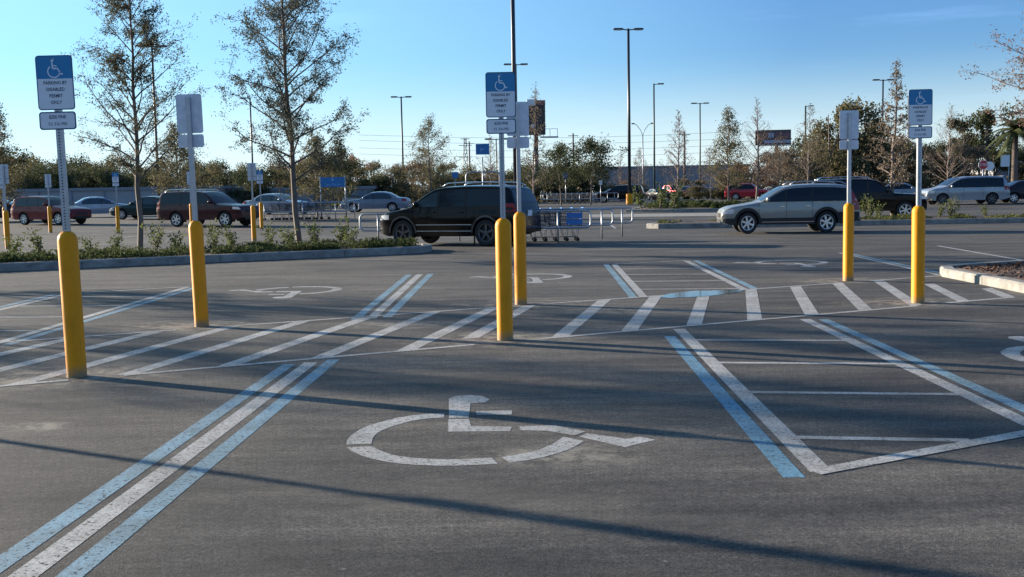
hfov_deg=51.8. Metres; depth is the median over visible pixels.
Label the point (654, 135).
parking lot lamp
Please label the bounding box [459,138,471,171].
power pylon
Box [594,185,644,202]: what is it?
sport utility vehicle
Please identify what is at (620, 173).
young tree
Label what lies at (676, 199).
leafy shrub
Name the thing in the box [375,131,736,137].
power line
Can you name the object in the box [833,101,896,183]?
background tree
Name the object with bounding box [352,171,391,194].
background tree
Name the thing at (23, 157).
background tree
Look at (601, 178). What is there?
background tree
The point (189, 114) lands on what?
accessible parking sign
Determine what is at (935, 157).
background tree
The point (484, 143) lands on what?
power line
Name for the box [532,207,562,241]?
shopping cart
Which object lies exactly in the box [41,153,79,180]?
background tree
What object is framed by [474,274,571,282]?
painted wheelchair symbol
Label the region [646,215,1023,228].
island kerb
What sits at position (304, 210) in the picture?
shopping cart
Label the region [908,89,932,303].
accessible parking sign
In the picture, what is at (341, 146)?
young tree
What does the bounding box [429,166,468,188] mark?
background tree
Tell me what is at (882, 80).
parking lot lamp
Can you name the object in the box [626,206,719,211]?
back island kerb
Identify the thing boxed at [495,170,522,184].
background tree
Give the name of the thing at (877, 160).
background tree
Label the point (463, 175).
background tree
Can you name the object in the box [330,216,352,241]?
leafy shrub
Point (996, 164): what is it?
background tree
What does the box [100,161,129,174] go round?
background tree
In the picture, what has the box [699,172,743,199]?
background tree
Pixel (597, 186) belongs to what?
background tree
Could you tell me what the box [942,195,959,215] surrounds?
leafy shrub
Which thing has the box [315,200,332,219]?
shopping cart
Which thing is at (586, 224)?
cart corral
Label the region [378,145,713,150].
power line
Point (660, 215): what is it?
concrete gutter
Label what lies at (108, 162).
background tree
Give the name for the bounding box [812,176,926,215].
dark truck
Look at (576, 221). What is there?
shopping cart
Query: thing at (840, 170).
background tree
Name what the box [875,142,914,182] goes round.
background tree
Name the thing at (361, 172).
background tree
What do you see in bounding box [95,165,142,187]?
background tree
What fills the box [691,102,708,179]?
parking lot lamp
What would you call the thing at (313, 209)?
shopping cart
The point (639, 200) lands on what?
leafy shrub
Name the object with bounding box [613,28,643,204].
parking lot lamp
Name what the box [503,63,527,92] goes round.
parking lot lamp
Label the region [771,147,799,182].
background tree
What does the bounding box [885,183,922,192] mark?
sedan car
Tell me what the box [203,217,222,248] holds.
leafy shrub
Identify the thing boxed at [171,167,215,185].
background tree
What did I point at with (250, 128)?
parking lot lamp
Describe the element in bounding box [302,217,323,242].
leafy shrub
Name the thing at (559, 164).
young tree
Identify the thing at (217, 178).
background tree
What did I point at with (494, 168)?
background tree
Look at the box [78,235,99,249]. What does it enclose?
leafy shrub
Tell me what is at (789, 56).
sky
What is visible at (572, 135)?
utility pole
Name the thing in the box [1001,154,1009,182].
banner sign
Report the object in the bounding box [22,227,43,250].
leafy shrub
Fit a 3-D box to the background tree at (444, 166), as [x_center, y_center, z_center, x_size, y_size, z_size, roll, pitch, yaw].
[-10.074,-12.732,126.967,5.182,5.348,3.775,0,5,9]
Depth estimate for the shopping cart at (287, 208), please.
58.85 m
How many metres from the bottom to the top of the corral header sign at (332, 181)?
2.420 m
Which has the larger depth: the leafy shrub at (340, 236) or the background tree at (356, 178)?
the background tree at (356, 178)
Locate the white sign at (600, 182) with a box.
[599,180,601,199]
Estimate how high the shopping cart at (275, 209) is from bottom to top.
1.045 m
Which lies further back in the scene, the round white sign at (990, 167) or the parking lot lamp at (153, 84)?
the parking lot lamp at (153, 84)
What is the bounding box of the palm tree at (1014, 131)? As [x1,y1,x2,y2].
[985,117,1023,181]
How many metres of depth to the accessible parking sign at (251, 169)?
37.31 m
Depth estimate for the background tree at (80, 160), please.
156.86 m
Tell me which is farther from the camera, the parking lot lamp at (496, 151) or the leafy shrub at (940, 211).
the parking lot lamp at (496, 151)
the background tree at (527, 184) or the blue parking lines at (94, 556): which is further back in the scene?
the background tree at (527, 184)
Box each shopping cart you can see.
[262,201,280,219]
[270,201,287,219]
[278,203,292,219]
[286,201,302,219]
[298,201,309,219]
[300,203,316,219]
[308,201,324,219]
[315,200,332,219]
[526,208,551,240]
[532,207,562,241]
[543,207,572,241]
[553,207,583,240]
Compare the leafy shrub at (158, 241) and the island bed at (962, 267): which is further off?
the leafy shrub at (158, 241)
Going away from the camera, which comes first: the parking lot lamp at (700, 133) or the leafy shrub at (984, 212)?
the leafy shrub at (984, 212)
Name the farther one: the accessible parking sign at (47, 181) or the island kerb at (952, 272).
the accessible parking sign at (47, 181)
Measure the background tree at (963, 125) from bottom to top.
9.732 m
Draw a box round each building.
[1,185,246,203]
[227,186,384,203]
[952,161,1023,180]
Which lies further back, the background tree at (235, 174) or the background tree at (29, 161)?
the background tree at (235, 174)
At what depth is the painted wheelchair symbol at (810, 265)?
21.51 m
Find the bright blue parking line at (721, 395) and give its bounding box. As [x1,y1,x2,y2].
[664,336,804,476]
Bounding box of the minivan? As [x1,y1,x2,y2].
[922,176,1009,204]
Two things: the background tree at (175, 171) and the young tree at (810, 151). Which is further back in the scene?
the background tree at (175, 171)
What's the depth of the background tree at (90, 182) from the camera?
121.44 m
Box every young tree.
[0,102,26,217]
[142,117,223,197]
[275,130,360,217]
[319,136,362,208]
[393,112,477,195]
[470,135,508,184]
[521,82,555,195]
[521,140,596,204]
[554,132,627,204]
[608,155,633,184]
[625,147,651,190]
[651,109,707,202]
[685,105,769,200]
[696,147,726,200]
[721,97,783,199]
[760,132,805,189]
[775,103,834,182]
[846,57,942,215]
[913,103,977,180]
[953,3,1023,126]
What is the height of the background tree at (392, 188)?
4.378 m
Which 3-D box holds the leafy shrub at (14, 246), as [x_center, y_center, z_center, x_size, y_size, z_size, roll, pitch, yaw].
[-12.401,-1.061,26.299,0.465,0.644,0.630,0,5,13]
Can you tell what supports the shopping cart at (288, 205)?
on the parking lot ground at (696, 486)
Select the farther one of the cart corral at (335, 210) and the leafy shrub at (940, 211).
the cart corral at (335, 210)
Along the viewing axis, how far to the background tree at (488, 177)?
114.97 m
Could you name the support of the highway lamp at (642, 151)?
on the far grass verge
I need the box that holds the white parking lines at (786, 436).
[0,212,1023,576]
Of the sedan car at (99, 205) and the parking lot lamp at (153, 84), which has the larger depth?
the parking lot lamp at (153, 84)
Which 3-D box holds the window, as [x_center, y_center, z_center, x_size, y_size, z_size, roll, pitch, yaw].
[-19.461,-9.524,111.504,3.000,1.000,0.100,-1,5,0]
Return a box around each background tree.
[3,144,51,187]
[6,154,44,188]
[12,159,55,188]
[24,162,77,188]
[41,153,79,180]
[43,164,92,187]
[49,159,90,187]
[66,162,104,187]
[68,150,100,180]
[79,160,132,187]
[81,152,121,186]
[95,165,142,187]
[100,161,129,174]
[119,169,163,186]
[120,161,162,184]
[148,173,178,183]
[163,163,197,178]
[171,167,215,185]
[179,161,220,185]
[196,161,229,182]
[200,155,242,185]
[209,169,246,185]
[224,165,246,184]
[226,161,276,202]
[231,162,264,183]
[242,163,275,182]
[242,170,289,194]
[267,163,287,184]
[271,168,296,187]
[295,163,322,186]
[336,158,364,185]
[348,155,373,183]
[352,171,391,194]
[353,165,374,184]
[366,160,382,184]
[371,166,416,197]
[379,163,407,182]
[390,168,421,199]
[397,161,422,189]
[409,159,431,187]
[411,160,447,200]
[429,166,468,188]
[437,162,457,174]
[446,170,477,185]
[456,173,496,185]
[464,164,481,184]
[473,164,499,184]
[474,175,512,184]
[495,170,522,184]
[511,160,549,182]
[521,168,549,195]
[531,166,578,201]
[541,161,566,193]
[550,170,590,198]
[562,165,606,199]
[580,157,613,192]
[584,183,621,200]
[639,183,649,192]
[679,178,716,199]
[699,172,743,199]
[727,169,753,183]
[742,165,766,188]
[754,152,781,184]
[754,160,781,187]
[768,157,803,185]
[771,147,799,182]
[780,143,832,184]
[790,133,810,166]
[797,103,855,178]
[822,95,875,178]
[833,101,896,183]
[859,141,890,179]
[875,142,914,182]
[880,136,915,182]
[896,142,915,178]
[899,144,935,188]
[911,150,947,187]
[923,140,958,183]
[926,139,952,167]
[930,148,969,184]
[944,107,988,175]
[945,143,976,176]
[948,132,980,162]
[958,144,997,175]
[965,99,1022,173]
[977,147,1011,175]
[995,149,1023,177]
[1005,150,1023,181]
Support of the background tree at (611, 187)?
on the parking lot ground at (696, 486)
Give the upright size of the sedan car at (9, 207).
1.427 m
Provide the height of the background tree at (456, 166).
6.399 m
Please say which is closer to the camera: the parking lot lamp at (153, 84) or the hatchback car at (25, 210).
the hatchback car at (25, 210)
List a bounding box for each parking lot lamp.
[136,45,166,195]
[239,97,252,162]
[391,96,411,180]
[485,138,506,184]
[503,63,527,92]
[511,0,516,184]
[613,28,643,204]
[652,83,663,199]
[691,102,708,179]
[872,79,893,183]
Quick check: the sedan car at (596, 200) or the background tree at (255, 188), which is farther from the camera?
the sedan car at (596, 200)
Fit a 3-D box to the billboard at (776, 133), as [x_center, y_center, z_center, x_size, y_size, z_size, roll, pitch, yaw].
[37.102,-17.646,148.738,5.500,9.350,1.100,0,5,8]
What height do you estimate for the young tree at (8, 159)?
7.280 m
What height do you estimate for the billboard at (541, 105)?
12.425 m
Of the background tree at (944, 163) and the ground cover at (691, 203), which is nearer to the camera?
the ground cover at (691, 203)
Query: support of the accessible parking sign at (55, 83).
on the parking lot ground at (696, 486)
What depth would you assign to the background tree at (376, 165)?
158.66 m
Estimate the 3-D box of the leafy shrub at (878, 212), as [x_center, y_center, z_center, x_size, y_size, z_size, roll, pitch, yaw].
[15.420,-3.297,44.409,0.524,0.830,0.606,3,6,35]
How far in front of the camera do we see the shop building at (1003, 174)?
124.39 m
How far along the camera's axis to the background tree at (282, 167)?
144.31 m
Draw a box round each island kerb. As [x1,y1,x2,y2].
[0,243,431,271]
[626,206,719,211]
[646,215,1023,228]
[939,260,1023,292]
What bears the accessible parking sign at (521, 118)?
on the parking lot ground at (696, 486)
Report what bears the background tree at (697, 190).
on the parking lot ground at (696, 486)
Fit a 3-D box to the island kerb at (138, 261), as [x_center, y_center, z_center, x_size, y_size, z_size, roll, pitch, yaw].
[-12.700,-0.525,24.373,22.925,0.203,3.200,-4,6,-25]
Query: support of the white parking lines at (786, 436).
on the parking lot ground at (696, 486)
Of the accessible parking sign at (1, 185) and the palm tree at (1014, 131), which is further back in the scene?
the palm tree at (1014, 131)
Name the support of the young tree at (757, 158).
on the parking lot ground at (696, 486)
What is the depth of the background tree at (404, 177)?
117.48 m
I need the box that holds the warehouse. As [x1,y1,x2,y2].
[592,164,748,192]
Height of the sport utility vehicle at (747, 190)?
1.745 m
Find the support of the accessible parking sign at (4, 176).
on the parking lot ground at (696, 486)
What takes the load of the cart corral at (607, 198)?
on the parking lot ground at (696, 486)
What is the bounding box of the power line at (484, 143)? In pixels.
[360,138,731,143]
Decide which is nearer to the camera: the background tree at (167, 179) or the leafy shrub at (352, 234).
the leafy shrub at (352, 234)
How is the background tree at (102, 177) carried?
on the parking lot ground at (696, 486)
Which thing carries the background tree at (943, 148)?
on the parking lot ground at (696, 486)
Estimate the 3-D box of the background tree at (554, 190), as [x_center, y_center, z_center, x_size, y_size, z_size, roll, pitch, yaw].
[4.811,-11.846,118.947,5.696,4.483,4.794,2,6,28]
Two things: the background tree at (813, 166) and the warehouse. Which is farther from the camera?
the warehouse
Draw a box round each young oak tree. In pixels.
[61,0,222,250]
[210,0,370,241]
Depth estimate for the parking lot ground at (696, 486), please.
7.39 m
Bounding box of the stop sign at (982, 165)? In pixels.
[978,160,987,175]
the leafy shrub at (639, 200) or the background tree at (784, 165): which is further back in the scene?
the background tree at (784, 165)
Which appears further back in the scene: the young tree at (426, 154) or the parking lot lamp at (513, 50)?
the young tree at (426, 154)
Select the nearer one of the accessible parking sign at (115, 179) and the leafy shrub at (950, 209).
the leafy shrub at (950, 209)
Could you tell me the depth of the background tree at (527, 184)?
120.38 m
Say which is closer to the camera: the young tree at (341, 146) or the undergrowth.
the young tree at (341, 146)
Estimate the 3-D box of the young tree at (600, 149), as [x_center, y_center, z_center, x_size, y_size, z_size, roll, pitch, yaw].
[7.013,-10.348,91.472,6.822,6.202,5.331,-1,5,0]
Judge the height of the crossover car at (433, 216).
1.879 m
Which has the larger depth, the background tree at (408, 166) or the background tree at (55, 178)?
the background tree at (408, 166)
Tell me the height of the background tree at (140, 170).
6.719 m
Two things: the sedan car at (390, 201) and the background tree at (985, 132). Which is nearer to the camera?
the sedan car at (390, 201)
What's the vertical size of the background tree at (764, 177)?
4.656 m
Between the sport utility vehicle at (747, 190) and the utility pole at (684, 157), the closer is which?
the sport utility vehicle at (747, 190)
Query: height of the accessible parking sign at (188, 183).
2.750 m
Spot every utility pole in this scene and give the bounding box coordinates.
[570,133,577,152]
[680,133,689,185]
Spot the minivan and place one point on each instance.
(980, 189)
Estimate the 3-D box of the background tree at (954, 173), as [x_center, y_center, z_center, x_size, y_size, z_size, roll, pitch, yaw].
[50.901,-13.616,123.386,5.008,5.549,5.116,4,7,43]
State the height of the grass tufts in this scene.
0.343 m
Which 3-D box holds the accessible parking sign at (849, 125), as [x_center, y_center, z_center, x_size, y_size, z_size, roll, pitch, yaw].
[5.455,-1.498,17.114,0.214,2.750,0.222,-6,7,-44]
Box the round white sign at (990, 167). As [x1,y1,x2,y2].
[986,162,993,175]
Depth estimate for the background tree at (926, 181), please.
114.09 m
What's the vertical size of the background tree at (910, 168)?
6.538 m
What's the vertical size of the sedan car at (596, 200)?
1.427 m
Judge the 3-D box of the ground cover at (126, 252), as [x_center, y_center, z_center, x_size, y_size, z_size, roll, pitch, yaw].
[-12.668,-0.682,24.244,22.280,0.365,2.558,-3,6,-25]
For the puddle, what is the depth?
15.48 m
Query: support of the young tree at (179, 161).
on the parking lot ground at (696, 486)
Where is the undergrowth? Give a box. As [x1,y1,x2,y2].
[218,170,1020,204]
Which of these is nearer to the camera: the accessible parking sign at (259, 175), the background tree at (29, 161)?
the accessible parking sign at (259, 175)
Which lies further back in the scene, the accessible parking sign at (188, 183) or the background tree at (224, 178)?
the background tree at (224, 178)
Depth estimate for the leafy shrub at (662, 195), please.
62.43 m
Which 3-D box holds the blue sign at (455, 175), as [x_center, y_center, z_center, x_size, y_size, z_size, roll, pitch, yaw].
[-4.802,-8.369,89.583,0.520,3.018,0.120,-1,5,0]
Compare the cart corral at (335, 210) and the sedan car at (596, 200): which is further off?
the sedan car at (596, 200)
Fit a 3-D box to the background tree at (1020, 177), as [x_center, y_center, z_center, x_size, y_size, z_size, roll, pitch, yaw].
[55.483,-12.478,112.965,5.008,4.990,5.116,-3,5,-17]
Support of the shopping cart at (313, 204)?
on the parking lot ground at (696, 486)
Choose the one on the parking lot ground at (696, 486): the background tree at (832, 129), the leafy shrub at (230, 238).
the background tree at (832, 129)
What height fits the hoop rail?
2.485 m
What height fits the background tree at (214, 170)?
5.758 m
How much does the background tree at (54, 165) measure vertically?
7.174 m
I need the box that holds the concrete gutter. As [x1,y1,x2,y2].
[592,213,716,217]
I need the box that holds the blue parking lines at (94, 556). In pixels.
[0,254,1023,576]
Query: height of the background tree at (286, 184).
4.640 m
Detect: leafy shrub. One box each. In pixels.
[2,234,24,252]
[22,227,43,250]
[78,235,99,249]
[106,229,124,247]
[140,218,165,249]
[167,230,185,246]
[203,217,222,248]
[218,223,238,244]
[255,220,277,242]
[277,225,297,242]
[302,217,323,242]
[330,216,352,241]
[343,226,358,244]
[631,185,647,209]
[655,181,670,208]
[668,183,683,206]
[860,193,878,215]
[873,200,885,215]
[938,203,947,216]
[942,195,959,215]
[979,203,988,215]
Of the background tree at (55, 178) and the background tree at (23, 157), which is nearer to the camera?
the background tree at (55, 178)
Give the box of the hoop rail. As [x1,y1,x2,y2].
[465,171,499,184]
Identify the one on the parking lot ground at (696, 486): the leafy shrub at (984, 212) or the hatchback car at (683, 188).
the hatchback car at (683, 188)
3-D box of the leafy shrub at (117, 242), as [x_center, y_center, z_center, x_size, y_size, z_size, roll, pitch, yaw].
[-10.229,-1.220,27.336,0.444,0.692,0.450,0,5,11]
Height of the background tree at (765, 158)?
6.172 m
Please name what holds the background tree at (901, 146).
on the parking lot ground at (696, 486)
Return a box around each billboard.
[527,99,557,198]
[755,129,792,171]
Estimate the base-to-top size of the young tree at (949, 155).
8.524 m
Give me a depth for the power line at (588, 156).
186.63 m
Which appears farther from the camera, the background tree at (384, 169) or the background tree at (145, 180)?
the background tree at (384, 169)
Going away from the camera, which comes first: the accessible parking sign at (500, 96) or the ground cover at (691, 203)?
the accessible parking sign at (500, 96)
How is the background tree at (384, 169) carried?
on the parking lot ground at (696, 486)
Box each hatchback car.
[10,196,91,224]
[680,186,696,198]
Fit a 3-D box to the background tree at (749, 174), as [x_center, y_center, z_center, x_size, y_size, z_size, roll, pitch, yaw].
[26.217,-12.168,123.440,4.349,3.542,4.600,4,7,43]
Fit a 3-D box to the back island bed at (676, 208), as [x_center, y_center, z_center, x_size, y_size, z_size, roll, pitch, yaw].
[11.727,-5.039,65.267,7.254,0.156,8.212,1,5,18]
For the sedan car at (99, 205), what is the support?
on the parking lot ground at (696, 486)
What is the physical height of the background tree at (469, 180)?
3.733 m
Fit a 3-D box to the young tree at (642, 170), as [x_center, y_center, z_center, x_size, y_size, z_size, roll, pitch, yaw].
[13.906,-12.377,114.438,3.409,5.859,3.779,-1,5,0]
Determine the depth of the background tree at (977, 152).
113.14 m
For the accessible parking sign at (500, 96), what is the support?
on the parking lot ground at (696, 486)
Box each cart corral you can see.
[257,201,358,220]
[359,207,632,243]
[541,192,618,203]
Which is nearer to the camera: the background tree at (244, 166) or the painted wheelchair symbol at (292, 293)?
the painted wheelchair symbol at (292, 293)
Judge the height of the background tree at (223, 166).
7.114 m
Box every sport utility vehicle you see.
[156,189,259,226]
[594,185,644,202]
[724,183,769,199]
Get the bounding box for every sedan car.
[0,200,32,220]
[75,197,127,213]
[109,196,159,219]
[242,193,314,213]
[340,191,411,212]
[342,193,361,200]
[592,189,625,201]
[645,188,673,199]
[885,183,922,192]
[995,180,1023,202]
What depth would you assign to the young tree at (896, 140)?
49.34 m
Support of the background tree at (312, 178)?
on the parking lot ground at (696, 486)
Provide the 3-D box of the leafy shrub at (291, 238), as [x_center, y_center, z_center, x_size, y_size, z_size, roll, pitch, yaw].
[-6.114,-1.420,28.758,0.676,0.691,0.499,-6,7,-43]
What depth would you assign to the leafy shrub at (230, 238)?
27.91 m
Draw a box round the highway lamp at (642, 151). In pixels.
[631,123,652,187]
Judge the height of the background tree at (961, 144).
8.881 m
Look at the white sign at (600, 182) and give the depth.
99.50 m
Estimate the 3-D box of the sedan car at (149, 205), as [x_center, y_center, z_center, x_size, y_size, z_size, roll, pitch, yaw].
[-22.541,-5.050,65.773,4.814,1.427,2.228,0,5,12]
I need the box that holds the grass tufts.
[657,213,1023,223]
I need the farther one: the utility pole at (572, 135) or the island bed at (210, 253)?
the utility pole at (572, 135)
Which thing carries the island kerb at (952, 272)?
on the parking lot ground at (696, 486)
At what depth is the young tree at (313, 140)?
61.40 m
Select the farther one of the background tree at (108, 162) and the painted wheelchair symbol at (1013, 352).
the background tree at (108, 162)
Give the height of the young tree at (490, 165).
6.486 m
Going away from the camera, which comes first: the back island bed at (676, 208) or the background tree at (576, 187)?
the back island bed at (676, 208)
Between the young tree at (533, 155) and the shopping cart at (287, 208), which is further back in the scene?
the young tree at (533, 155)
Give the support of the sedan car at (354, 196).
on the parking lot ground at (696, 486)
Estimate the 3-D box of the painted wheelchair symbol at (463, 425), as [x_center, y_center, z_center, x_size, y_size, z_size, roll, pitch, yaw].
[-0.342,0.918,6.793,1.577,0.001,2.015,-5,6,-36]
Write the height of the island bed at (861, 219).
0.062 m
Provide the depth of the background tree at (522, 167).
137.18 m
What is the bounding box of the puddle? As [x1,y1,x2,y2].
[660,290,742,297]
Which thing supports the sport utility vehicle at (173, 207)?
on the parking lot ground at (696, 486)
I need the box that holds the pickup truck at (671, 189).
[663,185,689,198]
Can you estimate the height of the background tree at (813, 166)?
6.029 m
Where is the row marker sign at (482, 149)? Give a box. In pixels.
[476,144,488,184]
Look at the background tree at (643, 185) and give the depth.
176.65 m
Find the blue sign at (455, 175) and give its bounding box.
[452,172,457,185]
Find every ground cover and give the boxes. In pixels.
[0,236,418,262]
[239,203,340,206]
[633,199,751,208]
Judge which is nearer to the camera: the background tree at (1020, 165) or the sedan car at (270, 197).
the sedan car at (270, 197)
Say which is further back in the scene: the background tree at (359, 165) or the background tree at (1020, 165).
the background tree at (359, 165)
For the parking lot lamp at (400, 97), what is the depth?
128.64 m
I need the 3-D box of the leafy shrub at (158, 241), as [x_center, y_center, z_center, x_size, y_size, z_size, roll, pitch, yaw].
[-9.404,-1.389,27.778,0.673,0.922,0.582,-5,7,-39]
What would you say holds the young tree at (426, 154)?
on the parking lot ground at (696, 486)
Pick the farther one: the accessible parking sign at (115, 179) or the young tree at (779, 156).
the young tree at (779, 156)
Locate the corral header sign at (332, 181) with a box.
[320,176,346,217]
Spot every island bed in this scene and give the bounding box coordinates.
[0,245,420,262]
[639,207,709,208]
[658,216,1023,223]
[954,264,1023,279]
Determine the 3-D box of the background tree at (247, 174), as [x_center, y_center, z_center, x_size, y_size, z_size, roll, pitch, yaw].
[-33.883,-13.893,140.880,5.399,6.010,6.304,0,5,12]
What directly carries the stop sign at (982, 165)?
on the parking lot ground at (696, 486)
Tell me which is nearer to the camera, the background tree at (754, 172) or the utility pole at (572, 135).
the background tree at (754, 172)
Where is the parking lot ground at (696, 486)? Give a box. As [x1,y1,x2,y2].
[0,186,1023,576]
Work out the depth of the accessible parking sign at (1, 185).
48.75 m
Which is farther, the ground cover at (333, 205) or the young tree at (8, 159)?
the ground cover at (333, 205)
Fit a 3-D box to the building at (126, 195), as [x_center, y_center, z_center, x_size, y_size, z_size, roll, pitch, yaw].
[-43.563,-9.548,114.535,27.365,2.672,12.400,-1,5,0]
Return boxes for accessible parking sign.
[0,164,10,248]
[0,184,5,228]
[35,55,87,377]
[45,174,52,232]
[112,172,119,232]
[175,94,208,326]
[187,172,191,221]
[247,163,256,240]
[256,170,263,228]
[485,72,515,340]
[506,102,528,304]
[839,110,858,280]
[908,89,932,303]
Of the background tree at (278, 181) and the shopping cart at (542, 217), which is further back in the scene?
the background tree at (278, 181)
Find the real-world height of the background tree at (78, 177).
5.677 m
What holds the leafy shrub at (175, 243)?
on the island bed at (210, 253)
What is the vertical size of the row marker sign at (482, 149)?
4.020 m
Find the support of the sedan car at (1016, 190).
on the parking lot ground at (696, 486)
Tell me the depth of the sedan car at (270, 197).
71.09 m
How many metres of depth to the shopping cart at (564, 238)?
32.79 m
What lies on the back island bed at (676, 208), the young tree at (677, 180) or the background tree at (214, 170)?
the young tree at (677, 180)
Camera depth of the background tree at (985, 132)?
116.72 m
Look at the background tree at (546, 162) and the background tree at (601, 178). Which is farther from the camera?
the background tree at (546, 162)
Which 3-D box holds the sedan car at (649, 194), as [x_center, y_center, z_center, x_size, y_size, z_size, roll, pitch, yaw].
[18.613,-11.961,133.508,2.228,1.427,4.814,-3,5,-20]
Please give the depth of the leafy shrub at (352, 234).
28.87 m
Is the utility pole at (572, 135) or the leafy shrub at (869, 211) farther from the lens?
the utility pole at (572, 135)
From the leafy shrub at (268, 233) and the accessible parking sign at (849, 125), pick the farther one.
the leafy shrub at (268, 233)
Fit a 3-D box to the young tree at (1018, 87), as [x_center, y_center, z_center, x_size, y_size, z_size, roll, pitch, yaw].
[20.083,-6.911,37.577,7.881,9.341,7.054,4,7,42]
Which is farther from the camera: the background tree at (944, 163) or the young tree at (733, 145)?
the background tree at (944, 163)
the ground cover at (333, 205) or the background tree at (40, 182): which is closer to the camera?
the ground cover at (333, 205)
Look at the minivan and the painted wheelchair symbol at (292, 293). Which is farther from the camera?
the minivan
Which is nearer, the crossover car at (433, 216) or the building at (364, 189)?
the crossover car at (433, 216)
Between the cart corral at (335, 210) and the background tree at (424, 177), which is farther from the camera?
the background tree at (424, 177)
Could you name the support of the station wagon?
on the parking lot ground at (696, 486)
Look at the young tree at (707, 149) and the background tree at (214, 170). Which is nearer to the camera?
the young tree at (707, 149)
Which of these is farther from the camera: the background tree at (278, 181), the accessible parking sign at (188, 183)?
the background tree at (278, 181)
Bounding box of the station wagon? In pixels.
[717,180,860,233]
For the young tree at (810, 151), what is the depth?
95.17 m
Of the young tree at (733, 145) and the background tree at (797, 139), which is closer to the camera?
the young tree at (733, 145)
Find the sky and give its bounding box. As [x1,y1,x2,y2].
[0,0,1023,191]
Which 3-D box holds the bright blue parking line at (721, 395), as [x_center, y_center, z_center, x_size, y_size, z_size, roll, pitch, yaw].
[1.569,0.747,8.303,0.115,0.001,5.503,-1,5,2]
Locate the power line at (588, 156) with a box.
[373,151,734,156]
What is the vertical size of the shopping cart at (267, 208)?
1.045 m
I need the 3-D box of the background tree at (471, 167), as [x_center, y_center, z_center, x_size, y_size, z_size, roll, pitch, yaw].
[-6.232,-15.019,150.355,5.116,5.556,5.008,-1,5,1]
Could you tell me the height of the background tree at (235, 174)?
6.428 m
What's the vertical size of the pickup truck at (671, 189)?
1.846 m
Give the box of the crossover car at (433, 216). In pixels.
[380,182,540,245]
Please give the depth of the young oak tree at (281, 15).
28.61 m
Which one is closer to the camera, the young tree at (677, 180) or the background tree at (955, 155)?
the young tree at (677, 180)
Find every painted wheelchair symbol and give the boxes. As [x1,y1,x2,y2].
[228,286,340,297]
[346,395,653,465]
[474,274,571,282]
[736,260,828,266]
[1001,336,1023,360]

